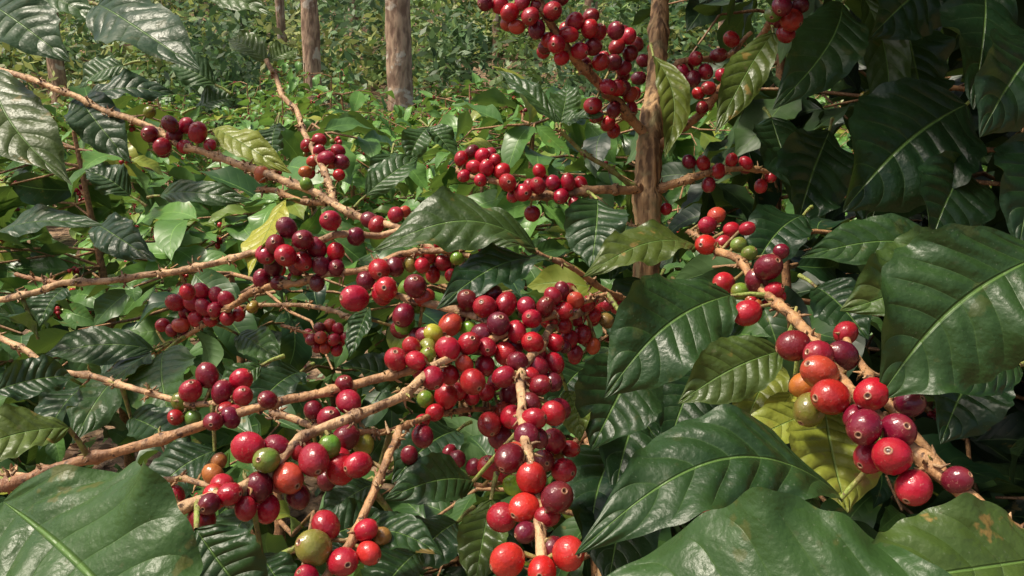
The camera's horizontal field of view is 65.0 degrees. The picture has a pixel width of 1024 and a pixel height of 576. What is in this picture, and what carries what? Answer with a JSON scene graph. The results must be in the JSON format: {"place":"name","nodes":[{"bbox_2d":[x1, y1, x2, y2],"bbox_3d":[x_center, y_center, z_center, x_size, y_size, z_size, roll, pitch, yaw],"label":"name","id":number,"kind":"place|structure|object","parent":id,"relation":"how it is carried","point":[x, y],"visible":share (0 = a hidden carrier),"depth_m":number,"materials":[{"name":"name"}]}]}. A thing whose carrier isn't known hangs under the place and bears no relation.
{"place":"outdoors","nodes":[
{"label":"outdoors","id":0,"kind":"place"},
{"bbox_2d":[2,0,823,575],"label":"ground","id":1,"kind":"structure","parent":0,"point":[62,234],"depth_m":8.11,"materials":[{"name":"brown soil"}]},
{"bbox_2d":[2,113,81,176],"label":"coffee bush","id":2,"kind":"object","parent":1,"relation":"on","point":[63,128],"visible":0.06,"depth_m":10.43,"materials":[{"name":"green plant"}]},
{"bbox_2d":[0,98,85,238],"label":"coffee bush","id":3,"kind":"object","parent":1,"relation":"on","point":[51,109],"visible":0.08,"depth_m":7.68,"materials":[{"name":"green plant"}]},
{"bbox_2d":[0,115,89,206],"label":"coffee bush","id":4,"kind":"object","parent":1,"relation":"on","point":[60,119],"visible":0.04,"depth_m":8.82,"materials":[{"name":"green plant"}]},
{"bbox_2d":[46,12,68,107],"bbox_3d":[-8.119,-8.658,13.585,7.209,12.757,6.216,-11,16,-42],"label":"shade tree","id":5,"kind":"object","parent":1,"relation":"on","point":[58,67],"visible":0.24,"depth_m":14.40,"materials":[{"name":"brown plant"}]},
{"bbox_2d":[0,161,133,465],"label":"coffee bush","id":6,"kind":"object","parent":1,"relation":"on","point":[5,355],"visible":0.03,"depth_m":2.94,"materials":[{"name":"green plant"}]},
{"bbox_2d":[0,290,136,502],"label":"coffee bush","id":7,"kind":"object","parent":1,"relation":"on","point":[6,326],"visible":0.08,"depth_m":1.53,"materials":[{"name":"green plant"}]},
{"bbox_2d":[51,100,85,153],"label":"coffee bush","id":8,"kind":"object","parent":1,"relation":"on","point":[68,101],"visible":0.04,"depth_m":12.06,"materials":[{"name":"green plant"}]},
{"bbox_2d":[0,232,141,497],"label":"coffee bush","id":9,"kind":"object","parent":1,"relation":"on","point":[117,435],"visible":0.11,"depth_m":2.34,"materials":[{"name":"green plant"}]},
{"bbox_2d":[64,81,129,152],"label":"coffee bush","id":10,"kind":"object","parent":1,"relation":"on","point":[90,83],"depth_m":10.91,"materials":[{"name":"green plant"}]},
{"bbox_2d":[34,96,178,276],"bbox_3d":[-3.181,-0.711,6.476,1.429,1.826,1.262,9,15,38],"label":"coffee bush","id":11,"kind":"object","parent":1,"relation":"on","point":[125,110],"visible":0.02,"depth_m":6.50,"materials":[{"name":"green plant"}]},
{"bbox_2d":[0,69,236,467],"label":"coffee bush","id":12,"kind":"object","parent":1,"relation":"on","point":[26,188],"visible":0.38,"depth_m":2.44,"materials":[{"name":"green plant"}]},
{"bbox_2d":[65,138,201,291],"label":"coffee bush","id":13,"kind":"object","parent":1,"relation":"on","point":[72,158],"visible":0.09,"depth_m":5.75,"materials":[{"name":"green plant"}]},
{"bbox_2d":[68,155,284,341],"bbox_3d":[-1.792,-0.032,4.330,1.135,1.333,1.243,11,16,41],"label":"coffee bush","id":14,"kind":"object","parent":1,"relation":"on","point":[144,229],"visible":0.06,"depth_m":4.12,"materials":[{"name":"green plant"}]},
{"bbox_2d":[126,94,240,245],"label":"coffee bush","id":15,"kind":"object","parent":1,"relation":"on","point":[170,110],"visible":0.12,"depth_m":7.55,"materials":[{"name":"green plant"}]},
{"bbox_2d":[131,101,238,203],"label":"coffee bush","id":16,"kind":"object","parent":1,"relation":"on","point":[197,156],"visible":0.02,"depth_m":9.04,"materials":[{"name":"green plant"}]},
{"bbox_2d":[157,92,219,161],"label":"coffee bush","id":17,"kind":"object","parent":1,"relation":"on","point":[177,97],"visible":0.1,"depth_m":12.61,"materials":[{"name":"green plant"}]},
{"bbox_2d":[161,97,221,182],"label":"coffee bush","id":18,"kind":"object","parent":1,"relation":"on","point":[200,164],"visible":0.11,"depth_m":10.99,"materials":[{"name":"green plant"}]},
{"bbox_2d":[0,251,457,575],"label":"coffee bush","id":19,"kind":"object","parent":1,"relation":"on","point":[295,350],"visible":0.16,"depth_m":1.51,"materials":[{"name":"green plant"}]},
{"bbox_2d":[206,70,297,167],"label":"coffee bush","id":20,"kind":"object","parent":1,"relation":"on","point":[268,81],"visible":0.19,"depth_m":11.90,"materials":[{"name":"green plant"}]},
{"bbox_2d":[197,78,317,206],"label":"coffee bush","id":21,"kind":"object","parent":1,"relation":"on","point":[232,117],"visible":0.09,"depth_m":8.62,"materials":[{"name":"green plant"}]},
{"bbox_2d":[109,111,443,515],"bbox_3d":[-0.508,0.236,2.505,1.253,1.544,1.226,0,12,0],"label":"coffee bush","id":22,"kind":"object","parent":1,"relation":"on","point":[240,225],"visible":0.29,"depth_m":2.11,"materials":[{"name":"green plant"}]},
{"bbox_2d":[275,0,287,76],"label":"shade tree","id":23,"kind":"object","parent":1,"relation":"on","point":[280,19],"visible":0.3,"depth_m":16.16,"materials":[{"name":"brown plant"}]},
{"bbox_2d":[219,93,347,216],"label":"coffee bush","id":24,"kind":"object","parent":1,"relation":"on","point":[267,121],"visible":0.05,"depth_m":6.64,"materials":[{"name":"green plant"}]},
{"bbox_2d":[0,0,607,575],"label":"coffee plant","id":25,"kind":"object","parent":1,"relation":"on","point":[70,516],"visible":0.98,"depth_m":0.52,"materials":[{"name":"green plant"}]},
{"bbox_2d":[64,266,546,565],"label":"leaf litter","id":26,"kind":"object","parent":1,"relation":"on","point":[312,483],"visible":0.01,"depth_m":3.41,"materials":[{"name":"brown plant"}]},
{"bbox_2d":[185,408,427,575],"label":"coffee bush","id":27,"kind":"object","parent":1,"relation":"on","point":[278,534],"visible":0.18,"depth_m":1.26,"materials":[{"name":"green plant"}]},
{"bbox_2d":[253,59,362,168],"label":"coffee bush","id":28,"kind":"object","parent":1,"relation":"on","point":[301,91],"visible":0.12,"depth_m":11.11,"materials":[{"name":"green plant"}]},
{"bbox_2d":[300,0,321,104],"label":"shade tree","id":29,"kind":"object","parent":1,"relation":"on","point":[310,28],"visible":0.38,"depth_m":12.00,"materials":[{"name":"brown plant"}]},
{"bbox_2d":[259,68,404,219],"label":"coffee bush","id":30,"kind":"object","parent":1,"relation":"on","point":[292,83],"visible":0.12,"depth_m":7.47,"materials":[{"name":"green plant"}]},
{"bbox_2d":[304,110,367,176],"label":"coffee bush","id":31,"kind":"object","parent":1,"relation":"on","point":[363,172],"depth_m":10.19,"materials":[{"name":"green plant"}]},
{"bbox_2d":[305,67,379,168],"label":"coffee bush","id":32,"kind":"object","parent":1,"relation":"on","point":[347,75],"visible":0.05,"depth_m":11.90,"materials":[{"name":"green plant"}]},
{"bbox_2d":[348,0,358,45],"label":"shade tree","id":33,"kind":"object","parent":1,"relation":"on","point":[355,18],"visible":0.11,"depth_m":22.77,"materials":[{"name":"green plant"}]},
{"bbox_2d":[277,85,441,287],"bbox_3d":[-1.117,-0.625,5.876,1.452,1.672,1.394,3,12,12],"label":"coffee bush","id":34,"kind":"object","parent":1,"relation":"on","point":[377,205],"visible":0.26,"depth_m":5.69,"materials":[{"name":"green plant"}]},
{"bbox_2d":[347,96,400,176],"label":"coffee bush","id":35,"kind":"object","parent":1,"relation":"on","point":[369,100],"visible":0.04,"depth_m":11.00,"materials":[{"name":"green plant"}]},
{"bbox_2d":[360,106,435,199],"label":"coffee bush","id":36,"kind":"object","parent":1,"relation":"on","point":[382,124],"visible":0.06,"depth_m":9.14,"materials":[{"name":"green plant"}]},
{"bbox_2d":[385,0,413,145],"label":"shade tree","id":37,"kind":"object","parent":1,"relation":"on","point":[398,49],"visible":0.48,"depth_m":11.64,"materials":[{"name":"brown plant"}]},
{"bbox_2d":[394,107,444,198],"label":"coffee bush","id":38,"kind":"object","parent":1,"relation":"on","point":[419,110],"visible":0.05,"depth_m":9.72,"materials":[{"name":"green plant"}]},
{"bbox_2d":[413,81,453,115],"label":"coffee bush","id":39,"kind":"object","parent":1,"relation":"on","point":[417,86],"visible":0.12,"depth_m":12.36,"materials":[{"name":"green plant"}]},
{"bbox_2d":[379,89,489,196],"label":"coffee bush","id":40,"kind":"object","parent":1,"relation":"on","point":[409,110],"visible":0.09,"depth_m":7.95,"materials":[{"name":"green plant"}]},
{"bbox_2d":[383,99,487,213],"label":"coffee bush","id":41,"kind":"object","parent":1,"relation":"on","point":[435,106],"visible":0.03,"depth_m":6.79,"materials":[{"name":"green plant"}]},
{"bbox_2d":[279,239,600,575],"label":"coffee bush","id":42,"kind":"object","parent":1,"relation":"on","point":[378,343],"visible":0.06,"depth_m":1.68,"materials":[{"name":"green plant"}]},
{"bbox_2d":[21,232,872,575],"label":"undergrowth weeds","id":43,"kind":"object","parent":1,"relation":"on","point":[117,466],"depth_m":3.09,"materials":[{"name":"green plant"}]},
{"bbox_2d":[383,121,564,358],"bbox_3d":[-0.165,-0.159,4.664,1.566,1.627,1.636,6,14,28],"label":"coffee bush","id":44,"kind":"object","parent":1,"relation":"on","point":[412,204],"visible":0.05,"depth_m":4.57,"materials":[{"name":"green plant"}]},
{"bbox_2d":[0,0,948,133],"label":"forest undergrowth","id":45,"kind":"object","parent":1,"relation":"on","point":[470,33],"visible":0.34,"depth_m":15.95,"materials":[{"name":"green plant"}]},
{"bbox_2d":[431,79,517,140],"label":"coffee bush","id":46,"kind":"object","parent":1,"relation":"on","point":[449,90],"visible":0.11,"depth_m":11.13,"materials":[{"name":"green plant"}]},
{"bbox_2d":[405,72,550,245],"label":"coffee bush","id":47,"kind":"object","parent":1,"relation":"on","point":[477,118],"visible":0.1,"depth_m":5.76,"materials":[{"name":"green plant"}]},
{"bbox_2d":[492,13,498,62],"bbox_3d":[-0.467,-11.457,18.047,3.164,13.427,3.768,-5,13,-24],"label":"shade tree","id":48,"kind":"object","parent":1,"relation":"on","point":[496,19],"visible":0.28,"depth_m":19.09,"materials":[{"name":"brown plant"}]},
{"bbox_2d":[479,95,554,190],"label":"coffee bush","id":49,"kind":"object","parent":1,"relation":"on","point":[500,107],"visible":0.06,"depth_m":8.83,"materials":[{"name":"green plant"}]},
{"bbox_2d":[332,402,708,575],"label":"coffee bush","id":50,"kind":"object","parent":1,"relation":"on","point":[475,444],"visible":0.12,"depth_m":1.19,"materials":[{"name":"green plant"}]},
{"bbox_2d":[350,66,691,545],"bbox_3d":[0.011,0.165,2.577,1.256,1.692,0.947,0,12,0],"label":"coffee bush","id":51,"kind":"object","parent":1,"relation":"on","point":[517,137],"visible":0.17,"depth_m":2.31,"materials":[{"name":"green plant"}]},
{"bbox_2d":[500,106,567,248],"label":"coffee bush","id":52,"kind":"object","parent":1,"relation":"on","point":[503,112],"visible":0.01,"depth_m":6.02,"materials":[{"name":"green plant"}]},
{"bbox_2d":[406,264,693,575],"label":"coffee bush","id":53,"kind":"object","parent":1,"relation":"on","point":[547,277],"visible":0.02,"depth_m":1.53,"materials":[{"name":"green plant"}]},
{"bbox_2d":[523,84,583,152],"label":"coffee bush","id":54,"kind":"object","parent":1,"relation":"on","point":[581,92],"depth_m":10.89,"materials":[{"name":"green plant"}]},
{"bbox_2d":[585,0,597,77],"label":"shade tree","id":55,"kind":"object","parent":1,"relation":"on","point":[588,2],"visible":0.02,"depth_m":17.03,"materials":[{"name":"brown plant"}]},
{"bbox_2d":[519,95,715,291],"bbox_3d":[0.634,-0.225,4.329,1.378,1.588,1.324,10,16,40],"label":"coffee bush","id":56,"kind":"object","parent":1,"relation":"on","point":[557,151],"depth_m":4.18,"materials":[{"name":"green plant"}]},
{"bbox_2d":[605,71,646,128],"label":"coffee bush","id":57,"kind":"object","parent":1,"relation":"on","point":[642,87],"visible":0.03,"depth_m":9.42,"materials":[{"name":"green plant"}]},
{"bbox_2d":[517,98,741,301],"bbox_3d":[0.458,0.164,2.809,1.063,1.607,1.228,-3,12,-15],"label":"coffee bush","id":58,"kind":"object","parent":1,"relation":"on","point":[700,132],"visible":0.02,"depth_m":2.74,"materials":[{"name":"green plant"}]},
{"bbox_2d":[248,0,1023,575],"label":"coffee plant","id":59,"kind":"object","parent":1,"relation":"on","point":[678,352],"visible":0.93,"depth_m":0.56,"materials":[{"name":"green plant"}]},
{"bbox_2d":[619,90,747,261],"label":"coffee bush","id":60,"kind":"object","parent":1,"relation":"on","point":[693,113],"depth_m":5.08,"materials":[{"name":"green plant"}]},
{"bbox_2d":[537,135,870,575],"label":"coffee bush","id":61,"kind":"object","parent":1,"relation":"on","point":[673,195],"visible":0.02,"depth_m":2.74,"materials":[{"name":"green plant"}]},
{"bbox_2d":[689,108,751,192],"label":"coffee bush","id":62,"kind":"object","parent":1,"relation":"on","point":[722,136],"visible":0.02,"depth_m":7.40,"materials":[{"name":"green plant"}]},
{"bbox_2d":[716,20,731,86],"bbox_3d":[4.240,-9.293,14.382,8.010,12.757,6.906,1,12,6],"label":"shade tree","id":63,"kind":"object","parent":1,"relation":"on","point":[720,23],"visible":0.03,"depth_m":15.25,"materials":[{"name":"green plant"}]},
{"bbox_2d":[673,103,807,239],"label":"coffee bush","id":64,"kind":"object","parent":1,"relation":"on","point":[727,124],"visible":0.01,"depth_m":6.51,"materials":[{"name":"green plant"}]},
{"bbox_2d":[547,0,947,536],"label":"coffee bush","id":65,"kind":"object","parent":1,"relation":"on","point":[734,199],"visible":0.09,"depth_m":1.74,"materials":[{"name":"green plant"}]},
{"bbox_2d":[718,67,825,131],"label":"coffee bush","id":66,"kind":"object","parent":1,"relation":"on","point":[822,99],"depth_m":9.85,"materials":[{"name":"green plant"}]},
{"bbox_2d":[552,217,1023,541],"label":"coffee bush","id":67,"kind":"object","parent":1,"relation":"on","point":[880,506],"visible":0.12,"depth_m":1.11,"materials":[{"name":"green plant"}]},
{"bbox_2d":[575,207,1023,575],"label":"coffee plant","id":68,"kind":"object","parent":1,"relation":"on","point":[946,301],"visible":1,"depth_m":0.35,"materials":[{"name":"green plant"}]},
{"bbox_2d":[781,89,852,212],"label":"coffee bush","id":69,"kind":"object","parent":1,"relation":"on","point":[842,129],"visible":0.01,"depth_m":6.62,"materials":[{"name":"green plant"}]},
{"bbox_2d":[690,0,1023,522],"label":"coffee bush","id":70,"kind":"object","parent":1,"relation":"on","point":[996,442],"visible":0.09,"depth_m":1.39,"materials":[{"name":"green plant"}]},
{"bbox_2d":[807,129,983,239],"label":"coffee bush","id":71,"kind":"object","parent":1,"relation":"on","point":[843,145],"visible":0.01,"depth_m":5.70,"materials":[{"name":"green plant"}]},
{"bbox_2d":[790,67,1023,409],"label":"coffee bush","id":72,"kind":"object","parent":1,"relation":"on","point":[956,76],"visible":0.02,"depth_m":1.99,"materials":[{"name":"green plant"}]},
{"bbox_2d":[853,437,1023,538],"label":"coffee bush","id":73,"kind":"object","parent":1,"relation":"on","point":[1012,471],"visible":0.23,"depth_m":1.09,"materials":[{"name":"green plant"}]},
{"bbox_2d":[933,27,993,408],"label":"coffee bush","id":74,"kind":"object","parent":1,"relation":"on","point":[985,159],"depth_m":2.13,"materials":[{"name":"green plant"}]}
]}

